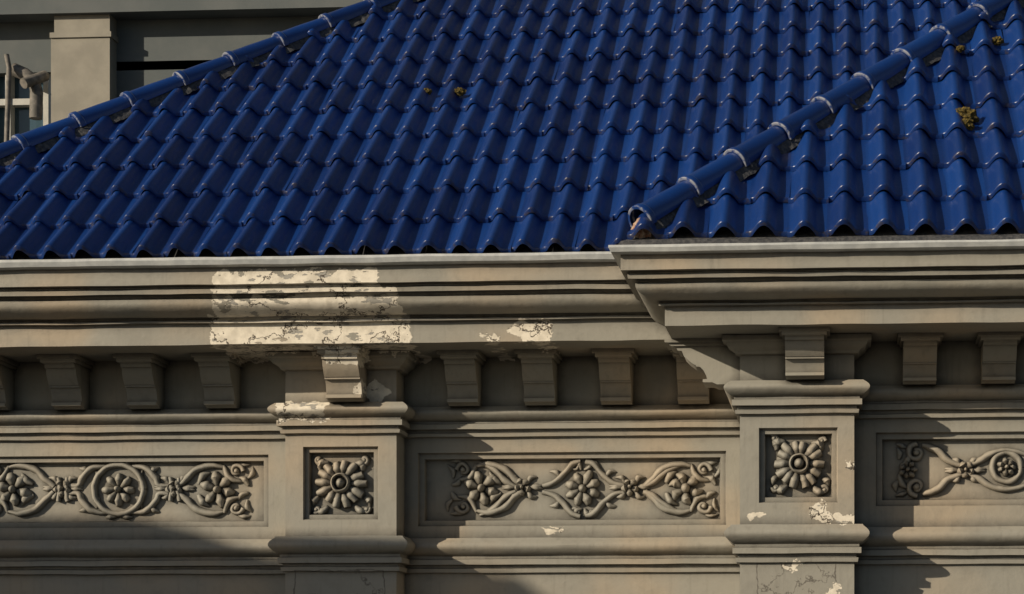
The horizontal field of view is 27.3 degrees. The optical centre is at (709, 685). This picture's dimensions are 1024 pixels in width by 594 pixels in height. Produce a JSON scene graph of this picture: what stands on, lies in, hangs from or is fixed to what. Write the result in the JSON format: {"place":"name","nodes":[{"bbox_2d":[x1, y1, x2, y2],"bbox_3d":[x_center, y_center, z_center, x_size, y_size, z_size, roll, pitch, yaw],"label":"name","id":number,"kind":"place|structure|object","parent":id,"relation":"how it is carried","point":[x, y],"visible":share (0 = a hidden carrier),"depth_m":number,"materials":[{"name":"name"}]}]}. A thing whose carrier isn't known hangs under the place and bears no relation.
{"place":"outdoors","nodes":[
{"label":"outdoors","id":0,"kind":"place"},
{"label":"ground","id":1,"kind":"structure","parent":0,"visible":0},
{"bbox_2d":[0,0,362,97],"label":"walls","id":2,"kind":"structure","parent":1,"relation":"on","point":[160,39],"depth_m":23.94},
{"bbox_2d":[0,73,50,139],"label":"window frame","id":3,"kind":"object","parent":2,"relation":"attached to","point":[19,103],"visible":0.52,"depth_m":24.12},
{"bbox_2d":[0,77,42,142],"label":"window glass","id":4,"kind":"object","parent":3,"relation":"in","point":[24,123],"visible":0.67,"depth_m":24.24,"materials":[{"name":"grey glass"}]},
{"bbox_2d":[4,54,48,141],"bbox_3d":[-7.793,-6.659,23.849,0.461,1.055,0.326,0,0,4],"label":"downpipe","id":5,"kind":"object","parent":2,"relation":"attached to","point":[30,80],"visible":0.94,"depth_m":23.83,"materials":[{"name":"grey metal"}]},
{"bbox_2d":[50,14,118,122],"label":"pier","id":6,"kind":"structure","parent":2,"relation":"attached to","point":[83,61],"depth_m":23.81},
{"bbox_2d":[4,0,1012,228],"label":"roof underlay","id":7,"kind":"object","parent":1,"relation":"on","point":[161,110],"visible":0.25,"depth_m":17.07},
{"bbox_2d":[0,0,979,259],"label":"roof tiles","id":8,"kind":"object","parent":7,"relation":"on","point":[628,148],"visible":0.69,"depth_m":16.66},
{"bbox_2d":[0,0,418,165],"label":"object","id":9,"kind":"object","parent":8,"relation":"attached to","point":[123,114],"visible":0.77,"depth_m":17.50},
{"bbox_2d":[0,0,397,158],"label":"hip caps","id":10,"kind":"object","parent":9,"relation":"on","point":[122,101],"visible":0.96,"depth_m":17.46,"materials":[{"name":"blue ceramic"}]},
{"bbox_2d":[424,88,431,94],"bbox_3d":[-2.322,-4.883,17.185,0.088,0.063,0.072,0,0,-12],"label":"moss clump","id":11,"kind":"object","parent":8,"relation":"on","point":[428,91],"visible":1,"depth_m":17.16,"materials":[{"name":"plant"}]},
{"bbox_2d":[454,87,465,95],"bbox_3d":[-2.046,-4.876,17.158,0.098,0.079,0.081,0,0,-25],"label":"moss clump","id":12,"kind":"object","parent":8,"relation":"on","point":[460,91],"visible":1,"depth_m":17.14,"materials":[{"name":"plant"}]},
{"bbox_2d":[0,341,1023,593],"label":"walls","id":13,"kind":"structure","parent":1,"relation":"on","point":[410,487],"depth_m":16.08,"materials":[{"name":"paint"}]},
{"bbox_2d":[0,462,255,519],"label":"frieze relief","id":14,"kind":"object","parent":13,"relation":"attached to","point":[120,490],"visible":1,"depth_m":16.39},
{"bbox_2d":[311,456,373,514],"bbox_3d":[-2.814,-1.529,15.952,0.486,0.463,0.120,0,0,4],"label":"pilaster rosette","id":15,"kind":"object","parent":13,"relation":"attached to","point":[344,483],"visible":1,"depth_m":15.96,"materials":[{"name":"beige stone"}]},
{"bbox_2d":[0,249,1023,362],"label":"cornice","id":16,"kind":"structure","parent":13,"relation":"on","point":[644,305],"depth_m":15.23,"materials":[{"name":"paint"}]},
{"bbox_2d":[0,239,1023,270],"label":"gutter","id":17,"kind":"object","parent":16,"relation":"on","point":[614,253],"visible":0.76,"depth_m":15.04,"materials":[{"name":"metal"}]},
{"bbox_2d":[9,223,1023,259],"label":"eave bedding","id":18,"kind":"object","parent":16,"relation":"on","point":[841,233],"visible":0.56,"depth_m":14.09,"materials":[{"name":"grey concrete"}]},
{"bbox_2d":[631,218,652,237],"bbox_3d":[-0.452,-3.090,14.155,0.161,0.166,0.110,0,0,4],"label":"clay closer","id":19,"kind":"object","parent":18,"relation":"on","point":[642,233],"visible":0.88,"depth_m":14.12,"materials":[{"name":"brown ceramic"}]},
{"bbox_2d":[627,0,1023,239],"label":"pavilion roof tiles","id":20,"kind":"object","parent":18,"relation":"on","point":[867,168],"visible":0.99,"depth_m":14.70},
{"bbox_2d":[655,0,1023,228],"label":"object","id":21,"kind":"object","parent":20,"relation":"on","point":[784,147],"visible":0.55,"depth_m":15.27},
{"bbox_2d":[628,0,1011,227],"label":"pavilion hip caps","id":22,"kind":"object","parent":21,"relation":"on","point":[700,181],"visible":1,"depth_m":15.21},
{"bbox_2d":[956,45,964,52],"bbox_3d":[1.941,-4.922,16.153,0.075,0.058,0.056,0,0,4],"label":"moss clump","id":23,"kind":"object","parent":20,"relation":"on","point":[960,48],"visible":1,"depth_m":16.14,"materials":[{"name":"plant"}]},
{"bbox_2d":[955,107,978,122],"bbox_3d":[1.856,-4.140,15.215,0.199,0.156,0.151,0,0,24],"label":"moss clump","id":24,"kind":"object","parent":20,"relation":"on","point":[966,112],"visible":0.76,"depth_m":15.17,"materials":[{"name":"plant"}]},
{"bbox_2d":[962,118,974,130],"bbox_3d":[1.855,-4.051,15.103,0.116,0.110,0.118,0,0,41],"label":"moss clump","id":25,"kind":"object","parent":20,"relation":"on","point":[969,124],"visible":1,"depth_m":15.07,"materials":[{"name":"green plant"}]},
{"bbox_2d":[992,36,1003,45],"bbox_3d":[2.239,-5.010,16.238,0.107,0.080,0.072,0,0,4],"label":"moss clump","id":26,"kind":"object","parent":20,"relation":"on","point":[997,40],"visible":1,"depth_m":16.22,"materials":[{"name":"plant"}]},
{"bbox_2d":[0,524,1023,574],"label":"string course","id":27,"kind":"object","parent":13,"relation":"attached to","point":[738,544],"visible":0.97,"depth_m":16.00,"materials":[{"name":"paint"}]},
{"bbox_2d":[0,379,1023,441],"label":"string course","id":28,"kind":"object","parent":13,"relation":"attached to","point":[860,398],"visible":0.99,"depth_m":16.00,"materials":[{"name":"paint"}]},
{"bbox_2d":[0,327,1023,410],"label":"brackets","id":29,"kind":"object","parent":13,"relation":"attached to","point":[704,365],"visible":1,"depth_m":15.82,"materials":[{"name":"paint"}]},
{"bbox_2d":[266,333,870,375],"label":"pilaster crowns","id":30,"kind":"object","parent":13,"relation":"attached to","point":[406,363],"visible":0.71,"depth_m":14.79,"materials":[{"name":"paint"}]},
{"bbox_2d":[445,459,719,518],"bbox_3d":[-0.976,-1.526,16.136,2.158,0.479,0.098,0,0,4],"label":"frieze relief","id":31,"kind":"object","parent":13,"relation":"attached to","point":[584,490],"visible":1,"depth_m":16.15},
{"bbox_2d":[770,435,830,495],"bbox_3d":[0.642,-1.574,14.793,0.436,0.462,0.121,0,0,4],"label":"pavilion rosette","id":32,"kind":"object","parent":13,"relation":"attached to","point":[799,463],"visible":1,"depth_m":14.80,"materials":[{"name":"beige stone"}]},
{"bbox_2d":[891,441,1023,498],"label":"ornamental relief","id":33,"kind":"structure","parent":13,"relation":"attached to","point":[960,470],"depth_m":15.04}
]}

